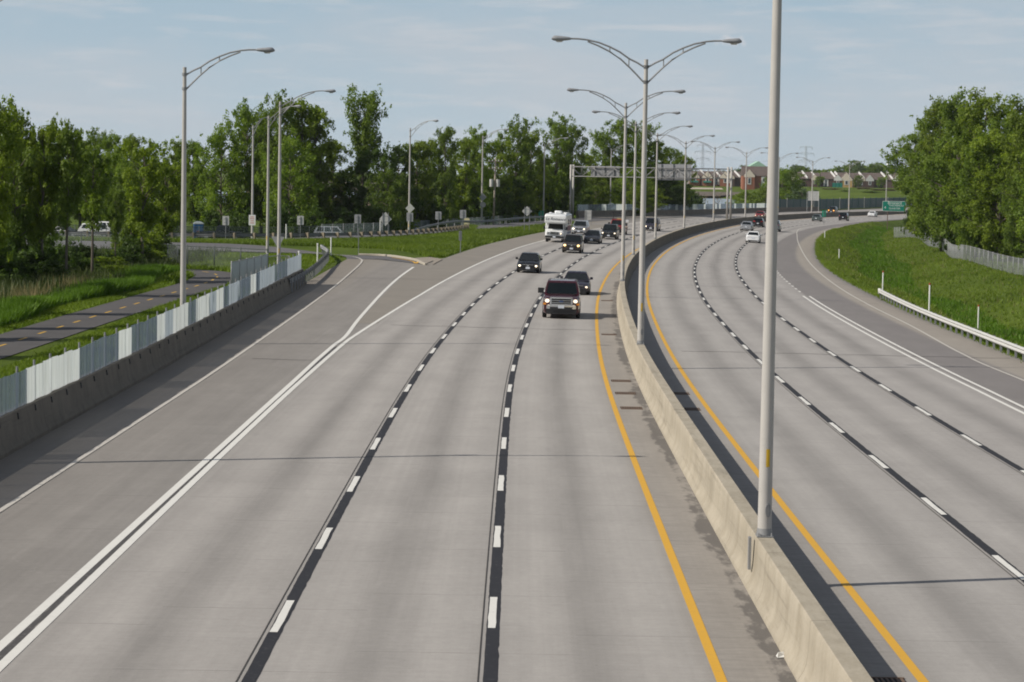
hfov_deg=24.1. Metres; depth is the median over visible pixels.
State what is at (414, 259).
gore kerb
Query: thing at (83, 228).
suv car
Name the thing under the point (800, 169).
tree
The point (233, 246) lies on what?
access road
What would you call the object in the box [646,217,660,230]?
minivan
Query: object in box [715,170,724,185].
townhouse
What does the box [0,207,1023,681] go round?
highway road
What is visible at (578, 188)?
tree
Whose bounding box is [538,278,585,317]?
suv car
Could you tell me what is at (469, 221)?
guardrail
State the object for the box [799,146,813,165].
power pylon
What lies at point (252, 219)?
pole sign
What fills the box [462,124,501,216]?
tree
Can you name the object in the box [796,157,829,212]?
street lamp
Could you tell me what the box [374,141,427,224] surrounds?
tree
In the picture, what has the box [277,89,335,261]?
street lamp
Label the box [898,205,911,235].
bush
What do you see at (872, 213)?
car
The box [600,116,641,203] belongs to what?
tree
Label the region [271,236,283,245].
road sign
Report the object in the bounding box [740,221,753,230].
car
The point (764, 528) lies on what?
street lamp
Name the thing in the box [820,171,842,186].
townhouse
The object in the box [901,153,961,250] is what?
tree
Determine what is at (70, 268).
bush
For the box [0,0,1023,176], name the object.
sky
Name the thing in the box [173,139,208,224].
tree
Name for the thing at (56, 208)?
tree
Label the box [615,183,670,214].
tree
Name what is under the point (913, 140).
tree
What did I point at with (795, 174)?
tree
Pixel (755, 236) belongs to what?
car
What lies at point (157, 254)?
bush
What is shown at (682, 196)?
tree
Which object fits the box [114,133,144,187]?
tree
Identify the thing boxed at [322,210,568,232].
ramp slat fence
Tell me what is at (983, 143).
tree
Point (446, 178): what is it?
tree
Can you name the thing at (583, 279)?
car
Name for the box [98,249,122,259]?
bush
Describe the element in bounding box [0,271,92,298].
dry reeds
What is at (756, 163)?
hall
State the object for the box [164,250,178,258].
bush
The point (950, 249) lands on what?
verge slat fence
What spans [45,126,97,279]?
tree
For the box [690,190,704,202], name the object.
bush
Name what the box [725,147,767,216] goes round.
street lamp
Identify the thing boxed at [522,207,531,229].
road sign
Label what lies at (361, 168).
tree
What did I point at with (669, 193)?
tree
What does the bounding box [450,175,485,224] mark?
tree
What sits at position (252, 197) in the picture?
street lamp
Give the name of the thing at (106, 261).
bush
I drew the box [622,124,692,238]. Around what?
street lamp
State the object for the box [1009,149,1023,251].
tree
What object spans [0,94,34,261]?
tree
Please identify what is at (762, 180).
window
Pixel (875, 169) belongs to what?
tree
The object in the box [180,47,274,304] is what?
street lamp
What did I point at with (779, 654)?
litter
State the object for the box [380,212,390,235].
road sign
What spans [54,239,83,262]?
bush
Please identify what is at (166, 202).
tree
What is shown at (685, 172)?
street lamp
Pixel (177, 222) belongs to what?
bush
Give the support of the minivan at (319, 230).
on the ground at (824, 193)
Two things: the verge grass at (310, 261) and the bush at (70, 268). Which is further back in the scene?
the verge grass at (310, 261)
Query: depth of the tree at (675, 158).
479.98 m
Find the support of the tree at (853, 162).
on the ground at (824, 193)
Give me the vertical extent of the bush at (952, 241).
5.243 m
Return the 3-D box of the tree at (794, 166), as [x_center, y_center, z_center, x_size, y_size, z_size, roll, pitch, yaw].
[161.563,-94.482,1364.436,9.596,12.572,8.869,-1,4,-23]
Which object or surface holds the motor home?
on the highway road at (474, 473)
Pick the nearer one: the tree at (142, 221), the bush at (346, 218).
the tree at (142, 221)
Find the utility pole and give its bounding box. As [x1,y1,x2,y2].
[488,158,502,223]
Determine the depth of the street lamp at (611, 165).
444.66 m
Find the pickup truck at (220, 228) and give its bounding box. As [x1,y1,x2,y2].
[196,225,244,237]
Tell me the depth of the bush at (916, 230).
379.61 m
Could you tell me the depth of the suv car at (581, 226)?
297.39 m
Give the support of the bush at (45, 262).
on the ground at (824, 193)
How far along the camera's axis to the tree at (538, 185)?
394.12 m
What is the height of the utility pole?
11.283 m
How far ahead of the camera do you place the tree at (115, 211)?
167.77 m
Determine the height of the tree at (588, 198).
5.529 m
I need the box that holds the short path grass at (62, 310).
[0,275,193,333]
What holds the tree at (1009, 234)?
on the ground at (824, 193)
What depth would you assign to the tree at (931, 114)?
364.07 m
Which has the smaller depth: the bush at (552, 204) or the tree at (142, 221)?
the tree at (142, 221)
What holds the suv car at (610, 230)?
on the highway road at (474, 473)
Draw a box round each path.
[0,269,230,358]
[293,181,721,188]
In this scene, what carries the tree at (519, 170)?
on the ground at (824, 193)
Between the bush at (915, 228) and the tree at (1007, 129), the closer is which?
the tree at (1007, 129)
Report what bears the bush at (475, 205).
on the ground at (824, 193)
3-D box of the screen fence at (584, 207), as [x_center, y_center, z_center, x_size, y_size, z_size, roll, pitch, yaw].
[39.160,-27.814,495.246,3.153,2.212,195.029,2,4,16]
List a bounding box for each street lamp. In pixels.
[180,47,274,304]
[251,117,267,237]
[266,105,301,253]
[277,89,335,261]
[408,120,437,229]
[481,129,508,219]
[542,137,568,220]
[552,35,741,344]
[567,88,685,280]
[592,110,680,254]
[610,144,632,203]
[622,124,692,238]
[658,134,714,227]
[691,141,739,221]
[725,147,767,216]
[755,0,781,537]
[760,152,798,214]
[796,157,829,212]
[835,161,865,211]
[873,164,894,200]
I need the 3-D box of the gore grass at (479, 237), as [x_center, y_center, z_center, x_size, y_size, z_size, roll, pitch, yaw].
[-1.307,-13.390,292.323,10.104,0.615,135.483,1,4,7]
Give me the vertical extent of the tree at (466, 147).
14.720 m
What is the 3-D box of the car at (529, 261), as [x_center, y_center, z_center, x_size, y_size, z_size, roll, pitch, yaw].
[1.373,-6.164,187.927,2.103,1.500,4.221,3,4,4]
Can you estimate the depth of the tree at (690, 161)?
486.07 m
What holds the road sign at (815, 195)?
on the ground at (824, 193)
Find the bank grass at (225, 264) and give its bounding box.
[83,251,312,283]
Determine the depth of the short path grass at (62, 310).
125.66 m
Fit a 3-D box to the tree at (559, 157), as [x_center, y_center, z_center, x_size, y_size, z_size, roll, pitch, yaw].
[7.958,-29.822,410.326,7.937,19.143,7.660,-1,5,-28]
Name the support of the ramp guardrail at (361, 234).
on the ground at (824, 193)
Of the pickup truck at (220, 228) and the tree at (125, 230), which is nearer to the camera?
the tree at (125, 230)
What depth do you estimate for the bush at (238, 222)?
298.70 m
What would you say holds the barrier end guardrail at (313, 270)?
on the highway road at (474, 473)
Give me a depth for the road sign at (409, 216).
259.77 m
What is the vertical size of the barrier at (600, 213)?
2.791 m
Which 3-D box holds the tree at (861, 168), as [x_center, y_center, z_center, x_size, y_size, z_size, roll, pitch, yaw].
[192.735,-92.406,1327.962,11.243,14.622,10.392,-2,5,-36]
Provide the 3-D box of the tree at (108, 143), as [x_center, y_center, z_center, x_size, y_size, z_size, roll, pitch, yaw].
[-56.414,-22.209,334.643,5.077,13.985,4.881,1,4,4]
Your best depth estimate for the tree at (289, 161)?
310.49 m
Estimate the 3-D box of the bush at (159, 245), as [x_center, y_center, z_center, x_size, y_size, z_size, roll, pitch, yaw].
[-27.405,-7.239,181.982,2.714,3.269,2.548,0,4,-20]
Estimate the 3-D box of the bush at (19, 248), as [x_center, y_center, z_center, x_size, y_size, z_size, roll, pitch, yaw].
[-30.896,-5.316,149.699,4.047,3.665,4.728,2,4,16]
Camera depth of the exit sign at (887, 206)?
499.06 m
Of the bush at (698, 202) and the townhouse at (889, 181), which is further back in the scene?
the townhouse at (889, 181)
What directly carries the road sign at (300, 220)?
on the gore grass at (430, 245)
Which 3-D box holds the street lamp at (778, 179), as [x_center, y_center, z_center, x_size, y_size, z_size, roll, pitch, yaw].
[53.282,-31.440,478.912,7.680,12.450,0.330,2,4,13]
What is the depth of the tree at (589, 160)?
452.87 m
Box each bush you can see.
[0,238,29,281]
[0,256,30,283]
[7,233,54,278]
[11,250,42,274]
[23,230,79,270]
[27,246,71,279]
[52,261,82,273]
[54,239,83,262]
[68,255,108,272]
[69,240,108,258]
[84,252,112,259]
[88,253,126,266]
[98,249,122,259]
[101,263,128,272]
[105,234,153,258]
[109,240,122,253]
[112,251,156,264]
[137,224,166,251]
[144,250,173,261]
[157,233,180,254]
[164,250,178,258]
[169,214,180,237]
[191,204,226,230]
[219,207,254,237]
[263,199,305,237]
[292,204,333,237]
[324,204,372,231]
[361,197,394,231]
[390,201,418,229]
[413,188,447,228]
[448,187,459,226]
[457,183,491,225]
[487,182,522,223]
[507,176,536,222]
[528,183,561,221]
[556,186,581,213]
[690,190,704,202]
[693,198,705,203]
[746,193,762,202]
[784,183,818,198]
[786,191,804,198]
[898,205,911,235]
[907,212,917,236]
[909,213,929,241]
[936,222,963,253]
[964,210,1000,258]
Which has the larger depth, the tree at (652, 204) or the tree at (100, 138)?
the tree at (652, 204)
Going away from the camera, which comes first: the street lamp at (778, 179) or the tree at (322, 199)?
the tree at (322, 199)
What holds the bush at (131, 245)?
on the ground at (824, 193)
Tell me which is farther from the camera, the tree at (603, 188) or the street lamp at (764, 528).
the tree at (603, 188)
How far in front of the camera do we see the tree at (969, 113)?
316.62 m
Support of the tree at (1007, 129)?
on the ground at (824, 193)
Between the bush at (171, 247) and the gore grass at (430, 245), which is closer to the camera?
the bush at (171, 247)
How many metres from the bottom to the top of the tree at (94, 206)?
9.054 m
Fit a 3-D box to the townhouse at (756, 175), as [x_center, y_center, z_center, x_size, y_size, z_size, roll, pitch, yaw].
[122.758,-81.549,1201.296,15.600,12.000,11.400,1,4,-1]
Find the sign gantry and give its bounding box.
[569,164,732,219]
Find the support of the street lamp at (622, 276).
on the median barrier at (811, 643)
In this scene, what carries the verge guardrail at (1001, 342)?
on the ground at (824, 193)
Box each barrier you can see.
[0,269,306,459]
[576,207,819,217]
[617,210,906,681]
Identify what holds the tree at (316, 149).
on the ground at (824, 193)
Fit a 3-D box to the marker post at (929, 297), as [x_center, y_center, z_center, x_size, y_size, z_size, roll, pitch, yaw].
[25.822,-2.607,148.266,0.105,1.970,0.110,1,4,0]
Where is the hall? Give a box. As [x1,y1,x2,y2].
[748,161,764,165]
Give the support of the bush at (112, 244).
on the ground at (824, 193)
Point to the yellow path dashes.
(105, 312)
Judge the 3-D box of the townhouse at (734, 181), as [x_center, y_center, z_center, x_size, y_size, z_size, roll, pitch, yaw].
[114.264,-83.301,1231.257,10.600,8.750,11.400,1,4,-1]
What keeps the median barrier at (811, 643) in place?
on the highway road at (474, 473)
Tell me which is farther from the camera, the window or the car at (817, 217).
the window
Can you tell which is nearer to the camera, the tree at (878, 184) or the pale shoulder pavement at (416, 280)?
the pale shoulder pavement at (416, 280)
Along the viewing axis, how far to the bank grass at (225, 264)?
183.49 m
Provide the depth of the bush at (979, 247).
304.22 m
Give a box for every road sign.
[222,216,228,238]
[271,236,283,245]
[297,216,303,234]
[354,214,360,238]
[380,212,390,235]
[407,213,412,234]
[435,212,440,223]
[459,231,461,252]
[460,210,465,229]
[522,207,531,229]
[585,210,591,219]
[808,191,818,211]
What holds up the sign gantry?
on the ground at (824, 193)
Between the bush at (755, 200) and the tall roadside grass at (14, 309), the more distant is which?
the bush at (755, 200)
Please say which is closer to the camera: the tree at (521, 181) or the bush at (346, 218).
the bush at (346, 218)
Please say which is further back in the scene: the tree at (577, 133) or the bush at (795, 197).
the bush at (795, 197)
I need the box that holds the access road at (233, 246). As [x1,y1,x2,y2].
[26,240,422,264]
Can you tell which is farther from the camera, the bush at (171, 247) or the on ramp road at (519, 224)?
the on ramp road at (519, 224)
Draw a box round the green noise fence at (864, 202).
[766,197,915,209]
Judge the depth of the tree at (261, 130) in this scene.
316.07 m
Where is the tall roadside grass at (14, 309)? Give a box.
[0,263,179,325]
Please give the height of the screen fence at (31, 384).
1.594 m
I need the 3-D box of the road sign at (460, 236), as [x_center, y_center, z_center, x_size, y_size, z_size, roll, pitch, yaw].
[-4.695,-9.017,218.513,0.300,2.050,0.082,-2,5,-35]
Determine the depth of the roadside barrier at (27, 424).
84.21 m
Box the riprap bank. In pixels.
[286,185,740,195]
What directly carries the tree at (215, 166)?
on the ground at (824, 193)
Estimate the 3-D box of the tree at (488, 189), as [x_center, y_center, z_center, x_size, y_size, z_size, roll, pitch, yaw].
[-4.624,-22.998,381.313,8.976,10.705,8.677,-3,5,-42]
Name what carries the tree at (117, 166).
on the ground at (824, 193)
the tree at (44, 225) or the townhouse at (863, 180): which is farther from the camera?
the townhouse at (863, 180)
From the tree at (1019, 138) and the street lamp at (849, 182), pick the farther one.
the street lamp at (849, 182)
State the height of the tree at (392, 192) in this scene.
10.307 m
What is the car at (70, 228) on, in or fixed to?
on the ground at (824, 193)
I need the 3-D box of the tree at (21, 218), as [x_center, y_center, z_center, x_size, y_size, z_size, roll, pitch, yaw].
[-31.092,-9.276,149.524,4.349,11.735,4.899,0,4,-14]
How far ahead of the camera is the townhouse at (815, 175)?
1225.89 m
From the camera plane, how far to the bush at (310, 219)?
307.00 m
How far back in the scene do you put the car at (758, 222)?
393.39 m
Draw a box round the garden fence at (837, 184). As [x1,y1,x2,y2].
[832,183,842,186]
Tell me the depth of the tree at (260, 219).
324.45 m
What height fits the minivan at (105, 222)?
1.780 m
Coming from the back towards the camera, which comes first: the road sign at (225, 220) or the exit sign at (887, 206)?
the exit sign at (887, 206)
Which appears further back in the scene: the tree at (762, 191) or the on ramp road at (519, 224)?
the tree at (762, 191)
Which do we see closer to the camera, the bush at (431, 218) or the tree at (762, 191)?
the bush at (431, 218)
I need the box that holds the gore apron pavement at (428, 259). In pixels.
[416,257,441,263]
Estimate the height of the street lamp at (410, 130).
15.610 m
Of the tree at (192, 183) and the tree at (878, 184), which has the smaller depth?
the tree at (192, 183)
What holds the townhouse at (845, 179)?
on the ground at (824, 193)
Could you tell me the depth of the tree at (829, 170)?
1345.13 m
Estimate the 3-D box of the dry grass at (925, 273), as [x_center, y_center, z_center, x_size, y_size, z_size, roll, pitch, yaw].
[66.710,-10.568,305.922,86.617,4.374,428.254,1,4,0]
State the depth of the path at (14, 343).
119.59 m
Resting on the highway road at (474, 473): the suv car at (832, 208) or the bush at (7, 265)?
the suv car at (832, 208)
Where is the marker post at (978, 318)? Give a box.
[977,305,979,328]
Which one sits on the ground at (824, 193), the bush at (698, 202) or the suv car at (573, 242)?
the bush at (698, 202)
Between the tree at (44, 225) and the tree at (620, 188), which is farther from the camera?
the tree at (620, 188)
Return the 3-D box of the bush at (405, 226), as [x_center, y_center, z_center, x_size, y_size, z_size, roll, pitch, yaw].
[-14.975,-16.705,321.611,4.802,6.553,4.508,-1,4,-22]
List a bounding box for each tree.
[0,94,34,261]
[0,99,41,254]
[3,142,59,244]
[21,112,73,278]
[45,125,81,223]
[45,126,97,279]
[66,140,98,227]
[70,142,122,275]
[83,128,113,222]
[92,132,124,220]
[94,144,150,220]
[104,187,125,255]
[110,160,151,247]
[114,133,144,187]
[115,135,178,258]
[131,159,170,224]
[147,154,190,243]
[149,152,177,215]
[162,139,192,232]
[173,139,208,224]
[186,115,263,221]
[222,97,274,224]
[238,109,278,232]
[252,88,308,217]
[254,127,331,237]
[272,98,330,236]
[297,105,336,221]
[318,139,354,223]
[318,167,380,225]
[340,83,391,230]
[346,145,407,231]
[363,162,412,230]
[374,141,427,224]
[399,141,440,228]
[402,167,448,222]
[411,137,454,198]
[427,126,460,227]
[449,137,486,219]
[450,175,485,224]
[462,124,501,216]
[474,170,514,225]
[480,137,520,202]
[488,173,539,223]
[496,114,539,213]
[511,131,553,215]
[531,155,562,220]
[533,111,577,208]
[545,164,590,212]
[557,123,589,215]
[573,153,602,198]
[575,187,597,214]
[581,175,621,203]
[588,126,626,203]
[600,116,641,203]
[604,164,653,203]
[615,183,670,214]
[618,120,661,199]
[646,139,670,202]
[646,179,694,205]
[658,146,682,199]
[668,185,695,207]
[673,154,696,202]
[725,190,765,203]
[754,187,783,202]
[755,176,783,202]
[761,165,801,198]
[779,167,807,195]
[791,164,799,171]
[795,167,809,171]
[814,176,824,186]
[822,169,840,171]
[832,165,851,172]
[845,159,864,172]
[846,161,869,172]
[853,175,862,187]
[863,164,884,172]
[876,177,885,187]
[880,131,925,236]
[897,136,928,220]
[901,94,955,245]
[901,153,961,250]
[904,171,917,225]
[910,85,987,253]
[928,112,967,201]
[940,86,1014,255]
[947,139,1008,259]
[953,167,1016,261]
[960,129,1021,260]
[972,105,1023,259]
[990,93,1023,245]
[993,169,1023,263]
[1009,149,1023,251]
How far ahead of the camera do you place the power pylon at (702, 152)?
1893.61 m
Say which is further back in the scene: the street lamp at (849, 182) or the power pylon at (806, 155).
the power pylon at (806, 155)
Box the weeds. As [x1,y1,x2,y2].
[0,243,231,301]
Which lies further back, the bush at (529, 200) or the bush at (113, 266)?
the bush at (529, 200)
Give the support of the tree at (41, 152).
on the ground at (824, 193)
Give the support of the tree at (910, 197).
on the ground at (824, 193)
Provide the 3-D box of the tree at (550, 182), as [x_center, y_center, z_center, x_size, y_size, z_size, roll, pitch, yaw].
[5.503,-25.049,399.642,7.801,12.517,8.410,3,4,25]
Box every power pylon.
[695,144,710,163]
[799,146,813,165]
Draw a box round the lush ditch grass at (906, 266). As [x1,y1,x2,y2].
[848,225,1023,346]
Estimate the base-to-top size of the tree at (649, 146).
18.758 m
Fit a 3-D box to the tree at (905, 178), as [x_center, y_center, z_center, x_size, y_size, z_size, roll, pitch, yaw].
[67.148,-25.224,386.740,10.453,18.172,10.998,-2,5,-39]
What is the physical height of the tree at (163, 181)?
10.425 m
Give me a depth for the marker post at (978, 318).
163.71 m
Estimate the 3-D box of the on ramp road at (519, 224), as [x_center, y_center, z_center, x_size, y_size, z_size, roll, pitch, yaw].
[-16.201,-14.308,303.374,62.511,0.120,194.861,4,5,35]
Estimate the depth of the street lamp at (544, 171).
390.99 m
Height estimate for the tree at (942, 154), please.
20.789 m
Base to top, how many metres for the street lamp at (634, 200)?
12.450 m
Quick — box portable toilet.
[193,221,203,237]
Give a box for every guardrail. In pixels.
[49,224,468,239]
[50,232,267,264]
[268,255,288,263]
[290,245,328,291]
[414,216,544,229]
[878,288,1023,361]
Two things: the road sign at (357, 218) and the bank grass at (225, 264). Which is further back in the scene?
the road sign at (357, 218)
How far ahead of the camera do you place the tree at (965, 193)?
298.28 m
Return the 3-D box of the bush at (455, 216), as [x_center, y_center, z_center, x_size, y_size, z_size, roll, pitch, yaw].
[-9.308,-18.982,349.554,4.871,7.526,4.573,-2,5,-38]
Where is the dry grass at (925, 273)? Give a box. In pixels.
[822,222,1023,341]
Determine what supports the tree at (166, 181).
on the ground at (824, 193)
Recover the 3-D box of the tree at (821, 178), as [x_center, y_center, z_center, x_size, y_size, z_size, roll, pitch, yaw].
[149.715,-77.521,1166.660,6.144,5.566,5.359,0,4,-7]
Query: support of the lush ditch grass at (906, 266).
on the ground at (824, 193)
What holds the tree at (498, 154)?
on the ground at (824, 193)
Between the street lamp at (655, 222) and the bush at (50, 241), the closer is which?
the bush at (50, 241)
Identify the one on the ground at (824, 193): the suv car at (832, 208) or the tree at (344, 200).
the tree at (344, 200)
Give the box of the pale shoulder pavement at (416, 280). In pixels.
[358,224,603,322]
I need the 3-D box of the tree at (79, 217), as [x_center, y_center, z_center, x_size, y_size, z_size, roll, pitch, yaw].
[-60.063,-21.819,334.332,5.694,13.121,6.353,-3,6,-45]
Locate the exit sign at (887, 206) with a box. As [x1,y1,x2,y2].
[882,201,905,229]
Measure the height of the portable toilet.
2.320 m
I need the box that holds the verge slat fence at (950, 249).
[894,227,1023,275]
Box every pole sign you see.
[249,215,255,224]
[406,204,413,212]
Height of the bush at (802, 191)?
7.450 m
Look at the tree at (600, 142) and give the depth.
457.97 m
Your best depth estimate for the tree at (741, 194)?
697.39 m
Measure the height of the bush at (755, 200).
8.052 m
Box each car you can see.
[47,226,85,235]
[78,223,110,236]
[516,252,542,272]
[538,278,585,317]
[560,271,592,294]
[562,234,583,252]
[571,220,589,233]
[584,230,601,243]
[601,224,618,239]
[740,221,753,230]
[746,231,761,242]
[753,218,764,226]
[755,211,765,215]
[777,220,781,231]
[812,214,821,221]
[828,206,837,211]
[839,212,849,220]
[868,211,877,216]
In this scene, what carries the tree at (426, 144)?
on the ground at (824, 193)
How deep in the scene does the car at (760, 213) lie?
488.51 m
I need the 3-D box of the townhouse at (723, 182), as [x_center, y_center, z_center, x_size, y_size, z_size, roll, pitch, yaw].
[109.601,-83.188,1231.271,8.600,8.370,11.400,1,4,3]
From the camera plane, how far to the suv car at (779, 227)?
370.13 m
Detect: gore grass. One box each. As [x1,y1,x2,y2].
[22,224,478,256]
[447,220,574,250]
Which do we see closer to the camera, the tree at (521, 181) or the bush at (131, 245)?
the bush at (131, 245)
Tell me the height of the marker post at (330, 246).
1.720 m
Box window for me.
[761,176,765,187]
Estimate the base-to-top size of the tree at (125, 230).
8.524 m
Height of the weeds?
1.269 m
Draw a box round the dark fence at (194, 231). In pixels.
[58,224,312,237]
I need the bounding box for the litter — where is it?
[776,652,783,657]
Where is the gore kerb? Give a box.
[358,253,426,264]
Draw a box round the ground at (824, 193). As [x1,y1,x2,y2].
[0,167,1023,367]
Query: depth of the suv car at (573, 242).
233.46 m
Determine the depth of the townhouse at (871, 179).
1227.64 m
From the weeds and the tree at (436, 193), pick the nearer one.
the weeds
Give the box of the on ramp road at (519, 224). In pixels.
[74,218,615,238]
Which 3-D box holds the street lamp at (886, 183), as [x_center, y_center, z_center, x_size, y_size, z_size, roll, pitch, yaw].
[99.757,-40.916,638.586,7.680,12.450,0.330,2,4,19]
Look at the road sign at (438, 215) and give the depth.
269.68 m
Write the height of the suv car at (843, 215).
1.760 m
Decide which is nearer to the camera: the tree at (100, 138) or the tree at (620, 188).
the tree at (100, 138)
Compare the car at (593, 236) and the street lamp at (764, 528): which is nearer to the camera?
the street lamp at (764, 528)
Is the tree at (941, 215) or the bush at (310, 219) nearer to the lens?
the bush at (310, 219)
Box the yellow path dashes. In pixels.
[0,271,217,345]
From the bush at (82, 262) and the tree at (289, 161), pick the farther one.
the tree at (289, 161)
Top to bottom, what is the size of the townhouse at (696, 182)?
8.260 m
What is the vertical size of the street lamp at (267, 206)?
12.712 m
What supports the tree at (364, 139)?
on the ground at (824, 193)
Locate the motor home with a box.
[544,210,571,242]
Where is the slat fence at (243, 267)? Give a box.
[231,253,267,283]
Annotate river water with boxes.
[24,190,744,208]
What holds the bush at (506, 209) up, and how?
on the ground at (824, 193)
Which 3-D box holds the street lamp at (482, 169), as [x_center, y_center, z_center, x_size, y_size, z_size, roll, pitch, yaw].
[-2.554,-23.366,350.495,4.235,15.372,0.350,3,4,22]
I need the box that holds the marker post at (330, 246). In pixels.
[330,237,331,256]
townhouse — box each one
[689,171,706,185]
[700,170,718,185]
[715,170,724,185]
[720,171,733,186]
[726,170,740,186]
[735,172,740,186]
[740,166,767,189]
[792,171,811,186]
[811,172,819,186]
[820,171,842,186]
[841,172,854,186]
[852,172,864,187]
[863,172,884,187]
[884,172,897,187]
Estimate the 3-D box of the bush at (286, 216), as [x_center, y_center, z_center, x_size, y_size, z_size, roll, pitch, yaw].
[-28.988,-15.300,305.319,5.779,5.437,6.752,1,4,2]
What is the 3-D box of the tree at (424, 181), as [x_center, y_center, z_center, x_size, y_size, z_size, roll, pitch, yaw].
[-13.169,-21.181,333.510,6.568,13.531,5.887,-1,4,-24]
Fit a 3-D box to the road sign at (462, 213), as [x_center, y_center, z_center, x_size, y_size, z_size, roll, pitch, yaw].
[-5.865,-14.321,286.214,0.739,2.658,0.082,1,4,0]
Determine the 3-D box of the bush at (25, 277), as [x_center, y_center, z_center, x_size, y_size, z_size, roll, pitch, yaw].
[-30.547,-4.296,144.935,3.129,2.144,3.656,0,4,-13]
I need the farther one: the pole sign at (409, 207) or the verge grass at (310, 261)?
the pole sign at (409, 207)
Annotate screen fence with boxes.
[0,252,300,416]
[577,203,766,210]
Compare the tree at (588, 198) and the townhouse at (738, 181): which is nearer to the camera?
the tree at (588, 198)
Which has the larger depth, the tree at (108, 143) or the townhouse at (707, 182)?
the townhouse at (707, 182)
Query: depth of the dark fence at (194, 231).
281.73 m
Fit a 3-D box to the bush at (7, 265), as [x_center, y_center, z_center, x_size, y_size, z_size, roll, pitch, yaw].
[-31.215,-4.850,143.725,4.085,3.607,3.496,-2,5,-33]
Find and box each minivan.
[94,221,111,229]
[313,226,347,236]
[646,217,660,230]
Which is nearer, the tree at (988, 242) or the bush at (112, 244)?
the bush at (112, 244)
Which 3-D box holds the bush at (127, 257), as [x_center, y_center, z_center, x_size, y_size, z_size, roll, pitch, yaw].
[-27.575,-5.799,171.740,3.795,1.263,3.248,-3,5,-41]
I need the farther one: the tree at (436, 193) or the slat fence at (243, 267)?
the tree at (436, 193)
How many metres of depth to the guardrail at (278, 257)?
160.69 m
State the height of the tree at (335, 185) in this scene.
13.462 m
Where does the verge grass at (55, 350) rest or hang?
on the ground at (824, 193)
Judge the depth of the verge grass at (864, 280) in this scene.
260.69 m
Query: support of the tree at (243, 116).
on the ground at (824, 193)
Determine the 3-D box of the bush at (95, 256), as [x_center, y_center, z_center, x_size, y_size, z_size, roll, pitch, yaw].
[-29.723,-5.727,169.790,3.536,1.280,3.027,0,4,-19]
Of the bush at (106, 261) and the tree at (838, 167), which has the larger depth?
the tree at (838, 167)
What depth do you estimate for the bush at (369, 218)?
315.12 m
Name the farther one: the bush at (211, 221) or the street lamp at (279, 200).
the bush at (211, 221)
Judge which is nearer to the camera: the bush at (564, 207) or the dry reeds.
the dry reeds
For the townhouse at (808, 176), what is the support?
on the ground at (824, 193)
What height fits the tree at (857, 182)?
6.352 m
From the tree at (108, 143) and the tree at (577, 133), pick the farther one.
the tree at (577, 133)
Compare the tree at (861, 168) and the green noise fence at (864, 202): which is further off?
the tree at (861, 168)
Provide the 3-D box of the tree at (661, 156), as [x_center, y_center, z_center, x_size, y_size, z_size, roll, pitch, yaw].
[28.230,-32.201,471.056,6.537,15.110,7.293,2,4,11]
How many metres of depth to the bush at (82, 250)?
169.92 m
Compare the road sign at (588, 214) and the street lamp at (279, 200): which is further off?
the road sign at (588, 214)
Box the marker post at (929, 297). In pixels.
[928,283,930,310]
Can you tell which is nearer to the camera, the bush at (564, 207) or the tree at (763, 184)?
the bush at (564, 207)
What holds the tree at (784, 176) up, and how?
on the ground at (824, 193)
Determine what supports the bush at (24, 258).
on the ground at (824, 193)
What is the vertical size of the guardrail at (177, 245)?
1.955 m
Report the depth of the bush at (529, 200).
386.75 m
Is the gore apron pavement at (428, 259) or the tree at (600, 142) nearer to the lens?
the gore apron pavement at (428, 259)
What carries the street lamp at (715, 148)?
on the median barrier at (811, 643)
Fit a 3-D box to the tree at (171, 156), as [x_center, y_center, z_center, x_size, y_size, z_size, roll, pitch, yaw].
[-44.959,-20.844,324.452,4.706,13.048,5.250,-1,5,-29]
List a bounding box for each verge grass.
[0,282,228,378]
[173,252,342,276]
[819,221,1023,346]
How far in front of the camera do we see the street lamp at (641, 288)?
97.09 m
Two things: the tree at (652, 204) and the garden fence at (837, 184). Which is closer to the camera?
the tree at (652, 204)

